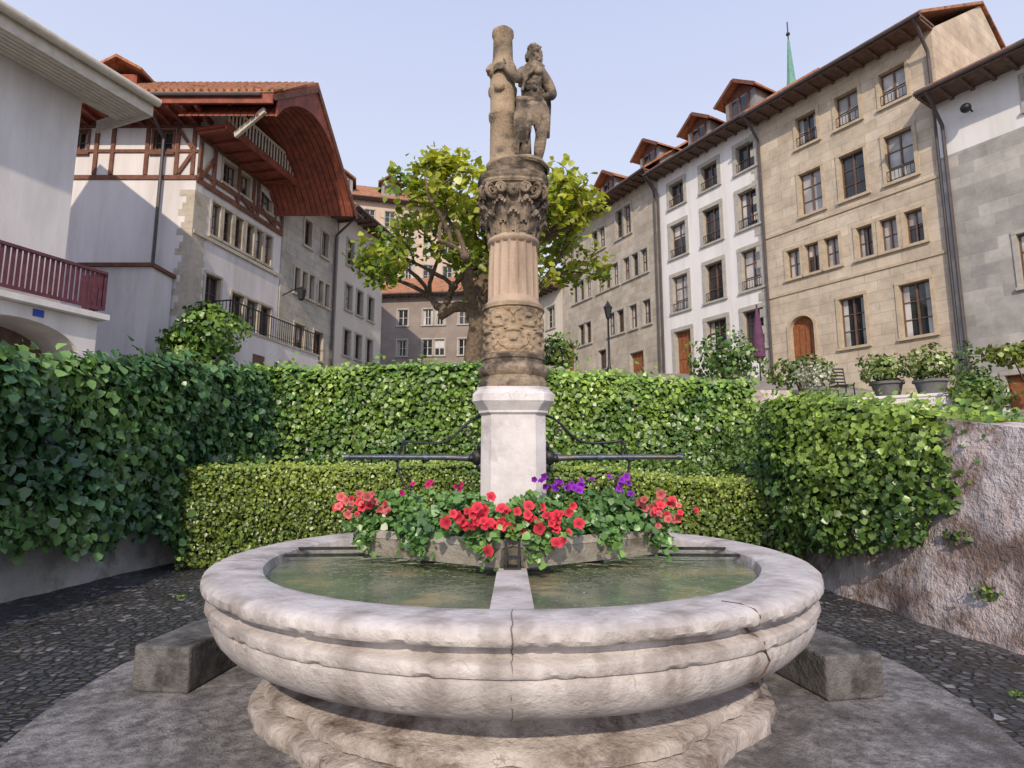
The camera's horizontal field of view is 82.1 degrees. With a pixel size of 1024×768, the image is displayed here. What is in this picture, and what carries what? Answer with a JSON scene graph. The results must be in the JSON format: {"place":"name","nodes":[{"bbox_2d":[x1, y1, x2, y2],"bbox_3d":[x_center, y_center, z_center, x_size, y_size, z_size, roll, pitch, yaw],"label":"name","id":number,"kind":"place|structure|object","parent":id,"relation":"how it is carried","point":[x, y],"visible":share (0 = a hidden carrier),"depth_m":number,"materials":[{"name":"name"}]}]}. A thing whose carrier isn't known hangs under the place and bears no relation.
{"place":"outdoors","nodes":[
{"label":"outdoors","id":0,"kind":"place"},
{"bbox_2d":[399,310,467,355],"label":"window glass","id":1,"kind":"object","parent":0,"point":[430,342],"visible":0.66,"depth_m":43.42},
{"bbox_2d":[0,559,1023,747],"bbox_3d":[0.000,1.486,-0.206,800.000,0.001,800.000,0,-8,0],"label":"ground","id":2,"kind":"structure","parent":0,"point":[56,646],"depth_m":5.09,"materials":[{"name":"stone"}]},
{"bbox_2d":[0,503,177,602],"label":"stone retaining wall","id":3,"kind":"structure","parent":2,"relation":"on","point":[38,571],"depth_m":7.31,"materials":[{"name":"paint"}]},
{"bbox_2d":[0,357,267,509],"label":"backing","id":4,"kind":"object","parent":2,"relation":"on","point":[98,452],"visible":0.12,"depth_m":7.41,"materials":[{"name":"plant"}]},
{"bbox_2d":[0,326,290,564],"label":"leaves","id":5,"kind":"object","parent":2,"relation":"on","point":[33,395],"visible":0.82,"depth_m":7.33,"materials":[{"name":"plant"}]},
{"bbox_2d":[172,449,804,573],"bbox_3d":[-0.460,1.859,8.796,9.246,1.788,2.153,-1,-8,7],"label":"box hedge","id":6,"kind":"object","parent":2,"relation":"on","point":[239,507],"visible":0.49,"depth_m":8.87,"materials":[{"name":"green plant"}]},
{"bbox_2d":[0,656,1023,767],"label":"fountain stone plate","id":7,"kind":"object","parent":2,"relation":"on","point":[910,718],"visible":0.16,"depth_m":3.28,"materials":[{"name":"stone"}]},
{"bbox_2d":[132,617,236,692],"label":"stone step block","id":8,"kind":"structure","parent":7,"relation":"on","point":[188,658],"depth_m":3.88,"materials":[{"name":"stone"}]},
{"bbox_2d":[200,25,824,767],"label":"stone fountain","id":9,"kind":"object","parent":7,"relation":"on","point":[346,651],"visible":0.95,"depth_m":2.85,"materials":[{"name":"stone"}]},
{"bbox_2d":[353,527,512,567],"bbox_3d":[-0.523,1.105,4.029,1.257,0.182,0.310,-5,-9,31],"label":"flower planter","id":10,"kind":"object","parent":9,"relation":"on","point":[452,549],"visible":0.45,"depth_m":3.83,"materials":[{"name":"stone"}]},
{"bbox_2d":[332,473,698,573],"bbox_3d":[0.018,0.974,4.211,2.572,0.673,1.477,0,-8,0],"label":"petunia flower bed","id":11,"kind":"object","parent":9,"relation":"on","point":[474,519],"visible":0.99,"depth_m":3.95,"materials":[{"name":"green plant"}]},
{"bbox_2d":[500,529,659,567],"bbox_3d":[0.517,1.105,4.029,1.231,0.182,0.310,5,-9,-31],"label":"flower planter","id":12,"kind":"object","parent":9,"relation":"on","point":[587,547],"visible":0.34,"depth_m":3.86,"materials":[{"name":"stone"}]},
{"bbox_2d":[776,628,884,700],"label":"stone step block","id":13,"kind":"structure","parent":7,"relation":"on","point":[827,666],"depth_m":3.77,"materials":[{"name":"stone"}]},
{"bbox_2d":[273,365,751,465],"bbox_3d":[-0.200,1.258,11.452,9.614,3.255,0.866,0,-8,0],"label":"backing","id":14,"kind":"object","parent":2,"relation":"on","point":[411,417],"visible":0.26,"depth_m":11.34,"materials":[{"name":"plant"}]},
{"bbox_2d":[250,352,758,466],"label":"leaves","id":15,"kind":"object","parent":14,"relation":"attached to","point":[655,440],"visible":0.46,"depth_m":11.21,"materials":[{"name":"plant"}]},
{"bbox_2d":[631,431,761,479],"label":"planted bank","id":16,"kind":"structure","parent":2,"relation":"on","point":[719,448],"depth_m":10.38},
{"bbox_2d":[600,416,761,480],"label":"weeds","id":17,"kind":"object","parent":16,"relation":"on","point":[652,465],"visible":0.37,"depth_m":10.10,"materials":[{"name":"green plant"}]},
{"bbox_2d":[803,418,1023,654],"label":"rough plaster wall","id":18,"kind":"structure","parent":2,"relation":"on","point":[932,579],"depth_m":5.38,"materials":[{"name":"stone"}]},
{"bbox_2d":[768,400,1002,524],"bbox_3d":[4.245,1.160,6.888,1.431,2.196,3.081,3,-8,-19],"label":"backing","id":19,"kind":"object","parent":18,"relation":"attached to","point":[825,438],"visible":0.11,"depth_m":6.62,"materials":[{"name":"plant"}]},
{"bbox_2d":[705,376,1023,558],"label":"leaves","id":20,"kind":"object","parent":19,"relation":"on","point":[928,501],"visible":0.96,"depth_m":6.37,"materials":[{"name":"plant"}]},
{"bbox_2d":[3,0,1023,283],"label":"sky","id":21,"kind":"structure","parent":0,"point":[395,78],"materials":[{"name":"blue"}]},
{"bbox_2d":[688,87,769,144],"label":"dormer walls","id":22,"kind":"structure","parent":0,"point":[757,95],"depth_m":28.59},
{"bbox_2d":[676,78,754,142],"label":"dormer trim","id":23,"kind":"structure","parent":22,"relation":"attached to","point":[749,82],"depth_m":28.86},
{"bbox_2d":[554,370,1023,419],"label":"terrace ground","id":24,"kind":"structure","parent":0,"point":[763,384],"depth_m":19.28,"materials":[{"name":"stone"}]},
{"bbox_2d":[0,299,97,356],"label":"walls","id":25,"kind":"structure","parent":24,"relation":"on","point":[79,333],"depth_m":13.87,"materials":[{"name":"white paint"}]},
{"bbox_2d":[0,314,78,357],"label":"arch","id":26,"kind":"object","parent":25,"relation":"attached to","point":[43,338],"visible":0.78,"depth_m":13.91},
{"bbox_2d":[0,326,43,357],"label":"dark recess","id":27,"kind":"object","parent":26,"relation":"attached to","point":[10,337],"depth_m":14.00,"materials":[{"name":"brown wood"}]},
{"bbox_2d":[0,289,109,321],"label":"balcony slab","id":28,"kind":"structure","parent":25,"relation":"on","point":[45,304],"depth_m":13.42,"materials":[{"name":"white paint"}]},
{"bbox_2d":[0,55,81,302],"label":"walls","id":29,"kind":"structure","parent":28,"relation":"on","point":[39,123],"depth_m":13.85,"materials":[{"name":"white paint"}]},
{"bbox_2d":[0,11,153,132],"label":"eaves","id":30,"kind":"object","parent":29,"relation":"on","point":[118,104],"visible":1,"depth_m":14.02,"materials":[{"name":"beige wood"}]},
{"bbox_2d":[0,0,161,106],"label":"gutter","id":31,"kind":"object","parent":30,"relation":"on","point":[44,32],"visible":1,"depth_m":13.52,"materials":[{"name":"white metal"}]},
{"bbox_2d":[0,240,108,310],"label":"balcony rail","id":32,"kind":"object","parent":28,"relation":"on","point":[96,290],"visible":0.94,"depth_m":13.52,"materials":[{"name":"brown wood"}]},
{"bbox_2d":[78,267,172,358],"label":"wall","id":33,"kind":"structure","parent":24,"relation":"on","point":[137,305],"depth_m":19.28,"materials":[{"name":"white paint"}]},
{"bbox_2d":[77,262,175,278],"bbox_3d":[-13.050,-3.849,19.994,2.500,0.120,1.350,0,-8,0],"label":"coping","id":34,"kind":"object","parent":33,"relation":"on","point":[133,264],"visible":0.5,"depth_m":19.33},
{"bbox_2d":[60,116,280,351],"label":"walls","id":35,"kind":"structure","parent":24,"relation":"on","point":[111,220],"depth_m":21.17,"materials":[{"name":"white paint"}]},
{"bbox_2d":[76,128,175,155],"bbox_3d":[-14.250,-8.804,21.423,4.020,1.030,0.220,0,-8,0],"label":"window surrounds dark timber","id":36,"kind":"object","parent":35,"relation":"attached to","point":[154,131],"visible":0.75,"depth_m":21.39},
{"bbox_2d":[151,111,165,262],"bbox_3d":[-12.625,-4.828,20.133,0.170,10.100,1.324,0,-8,0],"label":"downpipe","id":37,"kind":"object","parent":35,"relation":"attached to","point":[158,190],"visible":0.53,"depth_m":20.91,"materials":[{"name":"metal"}]},
{"bbox_2d":[78,132,268,335],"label":"windows","id":38,"kind":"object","parent":35,"relation":"attached to","point":[215,216],"visible":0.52,"depth_m":23.42,"materials":[{"name":"wood"}]},
{"bbox_2d":[77,134,265,334],"bbox_3d":[-13.372,-5.390,23.365,5.556,7.100,4.565,0,-8,0],"label":"window glass","id":39,"kind":"object","parent":38,"relation":"in","point":[169,146],"visible":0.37,"depth_m":22.19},
{"bbox_2d":[74,123,283,236],"bbox_3d":[-12.586,-8.246,22.496,8.496,2.280,3.464,6,-10,-37],"label":"timber frame","id":40,"kind":"object","parent":35,"relation":"attached to","point":[192,151],"visible":0.81,"depth_m":21.40,"materials":[{"name":"wood"}]},
{"bbox_2d":[80,85,354,215],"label":"red soffit","id":41,"kind":"structure","parent":40,"relation":"on","point":[169,110],"depth_m":20.75,"materials":[{"name":"paint"}]},
{"bbox_2d":[149,92,261,95],"bbox_3d":[-13.300,-9.944,20.158,9.400,0.140,0.140,0,-8,0],"label":"gutter","id":42,"kind":"object","parent":41,"relation":"attached to","point":[206,93],"visible":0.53,"depth_m":20.10,"materials":[{"name":"metal"}]},
{"bbox_2d":[135,81,355,207],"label":"roof","id":43,"kind":"structure","parent":41,"relation":"on","point":[208,86],"depth_m":21.27,"materials":[{"name":"tile"}]},
{"bbox_2d":[100,53,154,82],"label":"dormer roof","id":44,"kind":"structure","parent":43,"relation":"on","point":[117,63],"depth_m":22.39,"materials":[{"name":"tile"}]},
{"bbox_2d":[178,93,352,216],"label":"gable arch boards","id":45,"kind":"object","parent":41,"relation":"attached to","point":[304,109],"visible":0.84,"depth_m":24.29,"materials":[{"name":"wood"}]},
{"bbox_2d":[196,121,299,188],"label":"loggia floor","id":46,"kind":"structure","parent":45,"relation":"on","point":[250,155],"depth_m":22.70,"materials":[{"name":"red paint"}]},
{"bbox_2d":[228,104,292,174],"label":"loggia balusters","id":47,"kind":"object","parent":46,"relation":"on","point":[263,135],"visible":0.67,"depth_m":23.05,"materials":[{"name":"beige wood"}]},
{"bbox_2d":[272,88,357,218],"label":"verge boards","id":48,"kind":"object","parent":41,"relation":"attached to","point":[295,94],"visible":1,"depth_m":23.69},
{"bbox_2d":[170,190,280,326],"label":"quoins","id":49,"kind":"object","parent":35,"relation":"attached to","point":[187,246],"visible":0.84,"depth_m":21.03,"materials":[{"name":"stone"}]},
{"bbox_2d":[201,156,274,337],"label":"window frames","id":50,"kind":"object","parent":35,"relation":"attached to","point":[219,232],"depth_m":23.58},
{"bbox_2d":[154,300,252,368],"bbox_3d":[-9.954,-1.359,19.042,2.838,2.660,2.001,0,-8,0],"label":"ivy bush","id":51,"kind":"object","parent":24,"relation":"on","point":[204,338],"visible":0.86,"depth_m":18.66,"materials":[{"name":"green plant"}]},
{"bbox_2d":[214,330,317,368],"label":"terrace wall","id":52,"kind":"structure","parent":24,"relation":"on","point":[257,345],"depth_m":22.64,"materials":[{"name":"white paint"}]},
{"bbox_2d":[208,325,319,356],"bbox_3d":[-9.951,-1.624,23.510,1.540,0.080,5.880,-2,-8,12],"label":"terrace coping","id":53,"kind":"object","parent":52,"relation":"on","point":[276,341],"visible":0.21,"depth_m":23.41,"materials":[{"name":"stone"}]},
{"bbox_2d":[195,299,316,352],"bbox_3d":[-9.998,-2.122,23.527,1.470,0.910,5.720,-2,-8,12],"label":"terrace railing","id":54,"kind":"object","parent":53,"relation":"on","point":[233,301],"visible":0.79,"depth_m":22.95,"materials":[{"name":"metal"}]},
{"bbox_2d":[276,216,337,368],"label":"walls","id":55,"kind":"structure","parent":24,"relation":"on","point":[291,307],"depth_m":27.85,"materials":[{"name":"paint"}]},
{"bbox_2d":[292,216,330,363],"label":"window frames","id":56,"kind":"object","parent":55,"relation":"attached to","point":[308,275],"depth_m":28.60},
{"bbox_2d":[332,222,381,368],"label":"walls","id":57,"kind":"structure","parent":24,"relation":"on","point":[348,320],"depth_m":32.16,"materials":[{"name":"beige paint"}]},
{"bbox_2d":[342,236,376,364],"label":"window surrounds stone trim","id":58,"kind":"structure","parent":57,"relation":"attached to","point":[350,310],"depth_m":32.57,"materials":[{"name":"stone"}]},
{"bbox_2d":[353,199,477,277],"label":"walls","id":59,"kind":"structure","parent":24,"relation":"on","point":[380,207],"depth_m":58.82,"materials":[{"name":"beige paint"}]},
{"bbox_2d":[380,295,482,365],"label":"walls","id":60,"kind":"structure","parent":24,"relation":"on","point":[415,332],"depth_m":43.48,"materials":[{"name":"brown paint"}]},
{"bbox_2d":[380,307,468,357],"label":"window surrounds stone trim","id":61,"kind":"structure","parent":60,"relation":"attached to","point":[432,339],"depth_m":43.30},
{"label":"gables","id":62,"kind":"object","parent":60,"relation":"on","visible":0},
{"bbox_2d":[382,277,474,292],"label":"roof","id":63,"kind":"structure","parent":62,"relation":"on","point":[438,284],"depth_m":44.97,"materials":[{"name":"tile"}]},
{"bbox_2d":[341,142,615,362],"bbox_3d":[-0.979,-3.551,18.690,8.629,7.584,7.179,0,-8,0],"label":"plane tree","id":64,"kind":"object","parent":24,"relation":"on","point":[569,205],"visible":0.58,"depth_m":17.54,"materials":[{"name":"green plant"}]},
{"bbox_2d":[539,288,563,369],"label":"walls","id":65,"kind":"structure","parent":24,"relation":"on","point":[553,297],"depth_m":41.95,"materials":[{"name":"beige paint"}]},
{"bbox_2d":[544,332,579,370],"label":"shrub","id":66,"kind":"object","parent":24,"relation":"on","point":[557,349],"visible":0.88,"depth_m":26.20,"materials":[{"name":"green plant"}]},
{"bbox_2d":[562,180,662,372],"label":"walls","id":67,"kind":"structure","parent":24,"relation":"on","point":[638,289],"depth_m":34.91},
{"bbox_2d":[557,168,648,237],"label":"eaves","id":68,"kind":"object","parent":67,"relation":"on","point":[627,187],"visible":0.36,"depth_m":34.60,"materials":[{"name":"brown wood"}]},
{"bbox_2d":[639,171,660,370],"bbox_3d":[7.494,-6.240,31.963,1.045,11.149,0.120,4,-9,-26],"label":"downpipe","id":69,"kind":"object","parent":68,"relation":"attached to","point":[656,274],"visible":0.89,"depth_m":32.12,"materials":[{"name":"metal"}]},
{"bbox_2d":[565,200,652,372],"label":"window surrounds stone trim","id":70,"kind":"structure","parent":67,"relation":"attached to","point":[641,272],"depth_m":35.33,"materials":[{"name":"stone"}]},
{"bbox_2d":[571,206,650,368],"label":"windows","id":71,"kind":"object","parent":70,"relation":"in","point":[649,312],"visible":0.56,"depth_m":35.75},
{"bbox_2d":[658,124,769,376],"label":"walls","id":72,"kind":"structure","parent":24,"relation":"on","point":[730,244],"depth_m":29.36,"materials":[{"name":"paint"}]},
{"bbox_2d":[644,118,747,181],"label":"eaves","id":73,"kind":"object","parent":72,"relation":"attached to","point":[725,133],"visible":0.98,"depth_m":29.47,"materials":[{"name":"brown wood"}]},
{"bbox_2d":[645,175,665,372],"bbox_3d":[7.703,-5.587,31.576,0.947,11.747,0.120,4,-9,-29],"label":"downpipe","id":74,"kind":"object","parent":73,"relation":"attached to","point":[660,265],"visible":0.88,"depth_m":31.79,"materials":[{"name":"metal"}]},
{"bbox_2d":[666,133,772,373],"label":"window surrounds stone trim","id":75,"kind":"structure","parent":72,"relation":"attached to","point":[743,311],"depth_m":28.90,"materials":[{"name":"stone"}]},
{"bbox_2d":[678,330,691,373],"bbox_3d":[8.997,-1.309,30.217,0.030,2.900,1.100,4,-9,-29],"label":"door","id":76,"kind":"structure","parent":75,"relation":"attached to","point":[683,338],"depth_m":30.39,"materials":[{"name":"brown wood"}]},
{"bbox_2d":[669,156,761,311],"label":"window railings","id":77,"kind":"object","parent":75,"relation":"attached to","point":[717,238],"depth_m":28.81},
{"bbox_2d":[672,142,763,356],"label":"windows","id":78,"kind":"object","parent":75,"relation":"in","point":[715,230],"visible":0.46,"depth_m":28.88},
{"bbox_2d":[673,144,765,354],"bbox_3d":[10.098,-6.177,28.972,2.726,9.800,4.783,0,-8,0],"label":"window glass","id":79,"kind":"object","parent":78,"relation":"in","point":[710,217],"visible":0.36,"depth_m":28.89,"materials":[{"name":"glass"}]},
{"bbox_2d":[675,195,760,351],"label":"curtains","id":80,"kind":"object","parent":75,"relation":"attached to","point":[749,268],"visible":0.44,"depth_m":27.80,"materials":[{"name":"fabric"}]},
{"bbox_2d":[749,125,770,376],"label":"quoins","id":81,"kind":"object","parent":72,"relation":"attached to","point":[758,233],"visible":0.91,"depth_m":26.46,"materials":[{"name":"stone"}]},
{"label":"gables","id":82,"kind":"object","parent":72,"relation":"on","visible":0},
{"bbox_2d":[646,67,818,171],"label":"roof","id":83,"kind":"structure","parent":82,"relation":"on","point":[760,102],"depth_m":28.41,"materials":[{"name":"tile"}]},
{"bbox_2d":[679,80,775,140],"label":"dormer roof","id":84,"kind":"structure","parent":83,"relation":"on","point":[721,107],"depth_m":29.25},
{"bbox_2d":[683,323,769,380],"bbox_3d":[6.294,-0.763,17.162,2.668,2.044,1.754,0,-8,0],"label":"rose bush","id":85,"kind":"object","parent":24,"relation":"on","point":[720,364],"visible":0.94,"depth_m":16.98,"materials":[{"name":"green plant"}]},
{"bbox_2d":[753,304,765,380],"bbox_3d":[9.200,-1.354,21.894,0.440,3.300,0.418,0,-8,0],"label":"closed parasol","id":86,"kind":"object","parent":24,"relation":"on","point":[758,340],"visible":0.79,"depth_m":21.79,"materials":[{"name":"fabric"}]},
{"bbox_2d":[761,351,837,391],"bbox_3d":[8.184,-0.282,16.656,1.831,1.353,1.648,8,-11,-44],"label":"shrub","id":87,"kind":"object","parent":24,"relation":"on","point":[794,366],"visible":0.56,"depth_m":16.57,"materials":[{"name":"green plant"}]},
{"bbox_2d":[790,359,837,395],"bbox_3d":[7.628,-0.084,14.728,1.071,1.114,0.916,0,-8,0],"label":"white flowering shrub","id":88,"kind":"object","parent":24,"relation":"on","point":[813,372],"visible":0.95,"depth_m":14.65,"materials":[{"name":"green plant"}]},
{"bbox_2d":[758,30,971,394],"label":"walls","id":89,"kind":"structure","parent":24,"relation":"on","point":[782,163],"depth_m":22.79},
{"bbox_2d":[742,14,933,125],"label":"eaves","id":90,"kind":"object","parent":89,"relation":"on","point":[884,44],"visible":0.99,"depth_m":23.29,"materials":[{"name":"brown wood"}]},
{"bbox_2d":[740,11,919,117],"bbox_3d":[12.293,-12.538,23.579,0.140,0.140,7.281,5,-9,-32],"label":"gutter","id":91,"kind":"object","parent":90,"relation":"attached to","point":[875,38],"visible":1,"depth_m":22.96,"materials":[{"name":"metal"}]},
{"bbox_2d":[743,18,963,380],"bbox_3d":[12.702,-5.726,22.940,1.045,13.649,7.020,5,-9,-32],"label":"downpipe","id":92,"kind":"object","parent":89,"relation":"attached to","point":[920,35],"visible":0.88,"depth_m":20.89,"materials":[{"name":"metal"}]},
{"bbox_2d":[766,174,946,298],"bbox_3d":[13.169,-5.542,23.181,0.047,2.850,7.050,5,-9,-32],"label":"string course","id":93,"kind":"object","parent":89,"relation":"attached to","point":[852,207],"visible":0.89,"depth_m":22.69,"materials":[{"name":"stone"}]},
{"bbox_2d":[783,57,939,380],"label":"window frames","id":94,"kind":"structure","parent":89,"relation":"attached to","point":[902,231],"depth_m":22.81,"materials":[{"name":"stone"}]},
{"bbox_2d":[793,316,815,371],"bbox_3d":[12.269,-1.198,24.469,0.030,3.300,1.050,5,-9,-32],"label":"door","id":95,"kind":"structure","parent":94,"relation":"attached to","point":[803,333],"depth_m":24.62,"materials":[{"name":"brown wood"}]},
{"bbox_2d":[789,65,932,346],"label":"windows","id":96,"kind":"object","parent":94,"relation":"in","point":[919,318],"visible":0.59,"depth_m":22.86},
{"bbox_2d":[803,115,929,345],"bbox_3d":[13.434,-6.551,23.363,2.783,10.300,4.440,0,-8,0],"label":"window glass","id":97,"kind":"object","parent":96,"relation":"in","point":[849,175],"visible":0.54,"depth_m":22.85,"materials":[{"name":"glass"}]},
{"bbox_2d":[791,68,933,346],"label":"curtains","id":98,"kind":"object","parent":94,"relation":"attached to","point":[894,145],"visible":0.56,"depth_m":22.43,"materials":[{"name":"fabric"}]},
{"bbox_2d":[932,6,999,62],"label":"gables","id":99,"kind":"object","parent":89,"relation":"on","point":[969,35],"visible":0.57,"depth_m":23.29,"materials":[{"name":"paint"}]},
{"bbox_2d":[744,1,1005,112],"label":"roof","id":100,"kind":"structure","parent":99,"relation":"on","point":[935,16],"depth_m":23.54,"materials":[{"name":"tile"}]},
{"bbox_2d":[855,353,912,395],"bbox_3d":[8.930,-0.190,14.101,1.292,1.153,1.019,3,-9,-23],"label":"potted shrub","id":101,"kind":"object","parent":24,"relation":"on","point":[885,369],"visible":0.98,"depth_m":13.85,"materials":[{"name":"green plant"}]},
{"bbox_2d":[901,342,957,393],"bbox_3d":[9.559,-0.336,13.367,1.217,1.300,1.038,0,-8,0],"label":"potted shrub","id":102,"kind":"object","parent":24,"relation":"on","point":[924,367],"visible":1,"depth_m":13.18,"materials":[{"name":"green plant"}]},
{"bbox_2d":[855,389,1009,411],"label":"garden wall","id":103,"kind":"structure","parent":24,"relation":"on","point":[944,400],"depth_m":12.78,"materials":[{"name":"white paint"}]},
{"bbox_2d":[948,340,996,387],"bbox_3d":[13.052,0.272,16.638,1.220,3.041,1.169,0,-8,0],"label":"shrub","id":104,"kind":"object","parent":24,"relation":"on","point":[975,367],"visible":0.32,"depth_m":16.71,"materials":[{"name":"green plant"}]},
{"bbox_2d":[940,126,1023,385],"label":"walls","id":105,"kind":"structure","parent":24,"relation":"on","point":[987,182],"depth_m":19.09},
{"bbox_2d":[935,65,1023,157],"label":"walls","id":106,"kind":"structure","parent":105,"relation":"on","point":[996,108],"depth_m":19.50,"materials":[{"name":"paint"}]},
{"bbox_2d":[915,45,1023,108],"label":"eaves","id":107,"kind":"object","parent":106,"relation":"on","point":[992,70],"visible":0.94,"depth_m":19.21,"materials":[{"name":"brown wood"}]},
{"bbox_2d":[923,91,970,376],"bbox_3d":[14.511,-3.940,19.442,1.143,12.150,0.120,5,-9,-31],"label":"downpipe","id":108,"kind":"object","parent":107,"relation":"attached to","point":[949,192],"visible":0.88,"depth_m":19.89,"materials":[{"name":"metal"}]},
{"bbox_2d":[912,40,1023,96],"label":"gutter","id":109,"kind":"object","parent":107,"relation":"attached to","point":[977,64],"visible":1,"depth_m":18.83,"materials":[{"name":"metal"}]},
{"bbox_2d":[999,73,1023,408],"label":"window surrounds stone trim","id":110,"kind":"structure","parent":105,"relation":"attached to","point":[1017,262],"depth_m":18.45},
{"bbox_2d":[1008,375,1023,409],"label":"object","id":111,"kind":"structure","parent":110,"relation":"attached to","point":[1019,401],"depth_m":18.32,"materials":[{"name":"wood"}]},
{"bbox_2d":[940,371,1023,411],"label":"shrub","id":112,"kind":"object","parent":24,"relation":"on","point":[972,388],"visible":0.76,"depth_m":12.01,"materials":[{"name":"green plant"}]},
{"bbox_2d":[975,340,1023,380],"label":"potted plant","id":113,"kind":"object","parent":24,"relation":"on","point":[1001,355],"visible":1,"depth_m":16.32,"materials":[{"name":"green plant"}]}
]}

